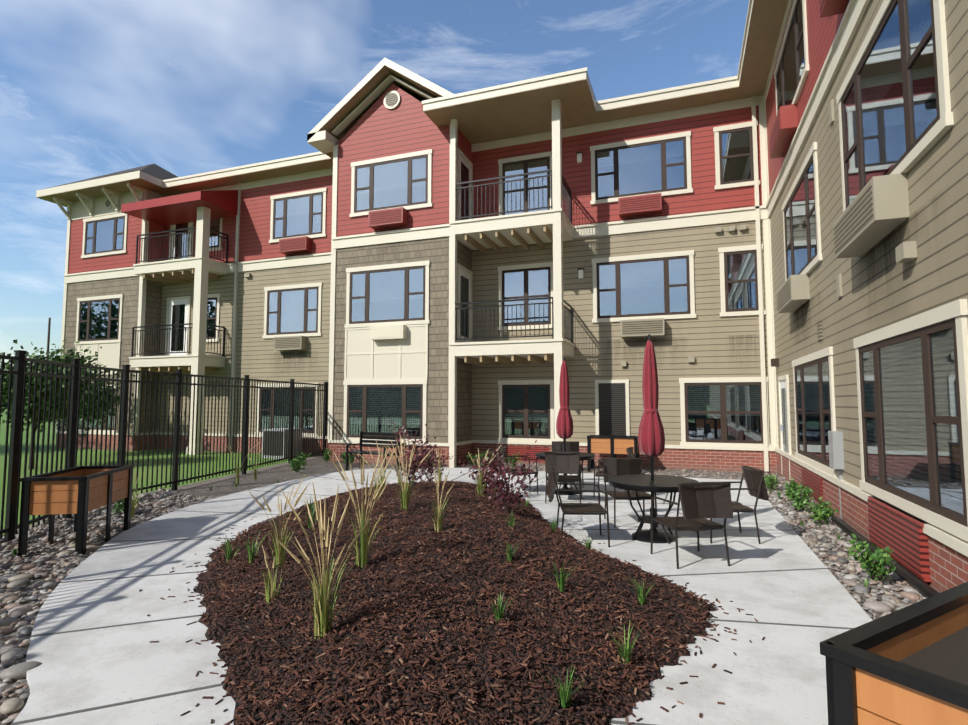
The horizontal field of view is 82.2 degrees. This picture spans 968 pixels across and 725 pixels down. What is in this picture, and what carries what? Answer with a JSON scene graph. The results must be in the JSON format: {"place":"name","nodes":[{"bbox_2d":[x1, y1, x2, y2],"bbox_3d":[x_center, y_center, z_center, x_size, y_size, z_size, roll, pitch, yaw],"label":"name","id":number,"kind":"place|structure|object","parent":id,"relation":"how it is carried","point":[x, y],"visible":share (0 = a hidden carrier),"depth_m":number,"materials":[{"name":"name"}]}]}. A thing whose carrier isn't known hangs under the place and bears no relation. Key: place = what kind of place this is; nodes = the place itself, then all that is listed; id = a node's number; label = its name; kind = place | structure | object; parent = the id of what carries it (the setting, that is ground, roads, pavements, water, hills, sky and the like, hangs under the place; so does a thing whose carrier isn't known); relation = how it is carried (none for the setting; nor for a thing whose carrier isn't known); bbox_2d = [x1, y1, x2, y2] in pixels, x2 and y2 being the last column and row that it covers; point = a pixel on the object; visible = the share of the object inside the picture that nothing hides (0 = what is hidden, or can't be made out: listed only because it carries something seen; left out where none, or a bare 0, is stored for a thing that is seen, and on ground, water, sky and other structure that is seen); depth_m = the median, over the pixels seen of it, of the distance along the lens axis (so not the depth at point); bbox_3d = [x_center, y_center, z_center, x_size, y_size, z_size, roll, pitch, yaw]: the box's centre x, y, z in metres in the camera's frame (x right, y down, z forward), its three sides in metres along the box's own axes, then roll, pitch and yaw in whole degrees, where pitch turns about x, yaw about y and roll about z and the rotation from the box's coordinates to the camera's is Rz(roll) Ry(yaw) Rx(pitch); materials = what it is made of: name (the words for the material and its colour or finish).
{"place":"outdoors","nodes":[
{"label":"outdoors","id":0,"kind":"place"},
{"bbox_2d":[0,407,313,534],"bbox_3d":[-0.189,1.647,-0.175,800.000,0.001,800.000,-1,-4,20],"label":"ground grass","id":1,"kind":"structure","parent":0,"point":[2,436],"depth_m":15.41,"materials":[{"name":"green plant"}]},
{"bbox_2d":[46,318,50,359],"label":"utility pole","id":2,"kind":"object","parent":1,"relation":"on","point":[48,336],"visible":0.39,"depth_m":48.43,"materials":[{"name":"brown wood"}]},
{"bbox_2d":[0,339,107,469],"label":"tree","id":3,"kind":"object","parent":1,"relation":"on","point":[5,387],"visible":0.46,"depth_m":13.57,"materials":[{"name":"green plant"}]},
{"bbox_2d":[26,340,134,449],"bbox_3d":[-12.707,1.078,17.052,3.360,3.570,3.540,-1,-4,20],"label":"tree","id":4,"kind":"object","parent":1,"relation":"on","point":[83,360],"visible":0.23,"depth_m":17.08,"materials":[{"name":"green plant"}]},
{"bbox_2d":[262,428,302,458],"bbox_3d":[-6.033,2.408,16.590,0.800,0.850,0.820,-1,-4,20],"label":"condenser unit","id":5,"kind":"object","parent":1,"relation":"on","point":[299,445],"visible":0.36,"depth_m":16.24,"materials":[{"name":"grey metal"}]},
{"bbox_2d":[36,0,967,597],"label":"apartment building","id":6,"kind":"structure","parent":1,"relation":"on","point":[490,290],"depth_m":14.03,"materials":[{"name":"wood"}]},
{"bbox_2d":[272,351,315,378],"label":"stained wall","id":7,"kind":"structure","parent":0,"point":[297,363],"depth_m":17.57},
{"bbox_2d":[285,350,303,371],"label":"stained wall","id":8,"kind":"structure","parent":0,"point":[293,356],"depth_m":17.65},
{"bbox_2d":[0,0,748,377],"label":"sky","id":9,"kind":"structure","parent":0,"point":[89,88],"materials":[{"name":"blue"}]},
{"bbox_2d":[13,467,872,724],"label":"concrete patio","id":10,"kind":"structure","parent":0,"point":[777,676],"depth_m":4.18,"materials":[{"name":"grey concrete"}]},
{"bbox_2d":[345,431,399,471],"bbox_3d":[-2.660,2.132,13.257,1.300,0.930,0.526,-3,-5,32],"label":"park bench","id":11,"kind":"object","parent":10,"relation":"on","point":[379,437],"visible":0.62,"depth_m":13.41,"materials":[{"name":"black metal"}]},
{"bbox_2d":[11,470,852,724],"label":"concrete joints","id":12,"kind":"object","parent":10,"relation":"on","point":[181,692],"visible":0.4,"depth_m":4.02,"materials":[{"name":"grey concrete"}]},
{"bbox_2d":[193,482,717,724],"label":"mulch mound","id":13,"kind":"object","parent":10,"relation":"on","point":[540,709],"visible":0.54,"depth_m":3.66,"materials":[{"name":"brown wood"}]},
{"bbox_2d":[139,480,764,724],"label":"mulch chips","id":14,"kind":"object","parent":13,"relation":"on","point":[572,540],"visible":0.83,"depth_m":3.69,"materials":[{"name":"brown wood"}]},
{"bbox_2d":[496,445,537,493],"bbox_3d":[0.569,1.925,9.892,0.680,0.870,0.567,1,-4,-10],"label":"patio chair","id":15,"kind":"object","parent":10,"relation":"on","point":[501,449],"visible":0.52,"depth_m":9.73,"materials":[{"name":"brown metal"}]},
{"bbox_2d":[545,451,581,502],"bbox_3d":[1.286,1.859,8.968,0.567,0.870,0.680,-1,-4,12],"label":"patio chair","id":16,"kind":"object","parent":10,"relation":"on","point":[566,462],"visible":0.77,"depth_m":8.73,"materials":[{"name":"brown metal"}]},
{"bbox_2d":[536,356,594,494],"bbox_3d":[1.439,1.115,9.890,1.040,2.455,1.040,-1,-4,20],"label":"patio table","id":17,"kind":"object","parent":10,"relation":"on","point":[583,456],"visible":0.42,"depth_m":9.65,"materials":[{"name":"black metal"}]},
{"bbox_2d":[556,360,572,438],"bbox_3d":[1.439,0.658,9.922,0.298,1.400,0.298,-4,-6,45],"label":"closed patio umbrella","id":18,"kind":"object","parent":17,"relation":"attached to","point":[564,426],"visible":1,"depth_m":9.85,"materials":[{"name":"fabric"}]},
{"bbox_2d":[552,441,583,487],"bbox_3d":[1.603,1.985,10.741,0.567,0.870,0.680,0,-4,3],"label":"patio chair","id":19,"kind":"object","parent":10,"relation":"on","point":[571,446],"visible":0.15,"depth_m":10.99,"materials":[{"name":"brown metal"}]},
{"bbox_2d":[545,466,609,546],"bbox_3d":[1.070,1.681,6.455,0.680,0.870,0.567,0,-4,2],"label":"patio chair","id":20,"kind":"object","parent":10,"relation":"on","point":[580,508],"visible":0.88,"depth_m":6.30,"materials":[{"name":"brown metal"}]},
{"bbox_2d":[593,447,634,496],"bbox_3d":[2.253,1.898,9.511,0.681,0.870,0.567,-1,-4,20],"label":"patio chair","id":21,"kind":"object","parent":10,"relation":"on","point":[630,454],"visible":0.44,"depth_m":9.37,"materials":[{"name":"brown metal"}]},
{"bbox_2d":[603,458,657,527],"bbox_3d":[1.939,1.752,7.456,0.567,0.870,0.680,0,-4,-1],"label":"patio chair","id":22,"kind":"object","parent":10,"relation":"on","point":[620,466],"visible":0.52,"depth_m":7.69,"materials":[{"name":"brown metal"}]},
{"bbox_2d":[608,334,697,543],"bbox_3d":[2.002,0.884,6.632,1.040,2.455,1.040,-1,-4,20],"label":"patio table","id":23,"kind":"object","parent":10,"relation":"on","point":[652,483],"visible":0.79,"depth_m":6.47,"materials":[{"name":"black metal"}]},
{"bbox_2d":[638,340,664,456],"bbox_3d":[2.002,0.427,6.664,0.298,1.400,0.298,0,-4,-2],"label":"closed patio umbrella","id":24,"kind":"object","parent":23,"relation":"attached to","point":[651,438],"visible":1,"depth_m":6.59,"materials":[{"name":"fabric"}]},
{"bbox_2d":[650,482,732,568],"bbox_3d":[2.099,1.622,5.622,0.567,0.870,0.680,1,-4,-10],"label":"patio chair","id":25,"kind":"object","parent":10,"relation":"on","point":[701,502],"visible":0.96,"depth_m":5.39,"materials":[{"name":"brown metal"}]},
{"bbox_2d":[695,466,768,543],"bbox_3d":[2.930,1.691,6.586,0.680,0.870,0.567,0,-4,4],"label":"patio chair","id":26,"kind":"object","parent":10,"relation":"on","point":[755,483],"visible":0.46,"depth_m":6.42,"materials":[{"name":"brown metal"}]},
{"bbox_2d":[820,582,967,724],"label":"planter","id":27,"kind":"object","parent":10,"relation":"on","point":[907,665],"visible":1,"depth_m":1.66,"materials":[{"name":"brown wood"}]},
{"bbox_2d":[0,456,925,724],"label":"rock","id":28,"kind":"object","parent":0,"point":[272,474],"visible":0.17,"depth_m":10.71,"materials":[{"name":"grey stone"}]},
{"bbox_2d":[17,465,133,556],"bbox_3d":[-4.742,1.701,6.527,0.640,0.840,1.170,1,-4,-10],"label":"planter","id":29,"kind":"object","parent":28,"relation":"on","point":[79,492],"visible":0.85,"depth_m":6.04,"materials":[{"name":"brown wood"}]},
{"bbox_2d":[0,350,326,542],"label":"courtyard fence","id":30,"kind":"object","parent":28,"relation":"on","point":[20,373],"visible":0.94,"depth_m":9.27,"materials":[{"name":"black metal"}]},
{"bbox_2d":[12,415,896,710],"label":"garden plants","id":31,"kind":"object","parent":28,"relation":"on","point":[486,475],"visible":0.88,"depth_m":5.15,"materials":[{"name":"green plant"}]},
{"bbox_2d":[587,435,638,471],"bbox_3d":[3.091,2.175,13.230,1.170,0.840,0.570,-1,-4,20],"label":"raised planter box","id":32,"kind":"object","parent":28,"relation":"on","point":[613,445],"visible":0.81,"depth_m":13.04,"materials":[{"name":"brown wood"}]},
{"bbox_2d":[625,336,661,365],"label":"stained wall","id":33,"kind":"structure","parent":0,"point":[643,345],"depth_m":14.03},
{"bbox_2d":[600,337,689,378],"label":"stained wall","id":34,"kind":"structure","parent":0,"point":[644,349],"depth_m":14.01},
{"bbox_2d":[728,334,758,374],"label":"stained wall","id":35,"kind":"structure","parent":0,"point":[743,346],"depth_m":13.21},
{"bbox_2d":[791,292,820,341],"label":"stained wall","id":36,"kind":"structure","parent":0,"point":[806,315],"depth_m":9.50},
{"bbox_2d":[863,227,909,310],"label":"stained wall","id":37,"kind":"structure","parent":0,"point":[884,264],"depth_m":5.77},
{"bbox_2d":[851,187,947,317],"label":"stained wall","id":38,"kind":"structure","parent":0,"point":[894,254],"depth_m":5.57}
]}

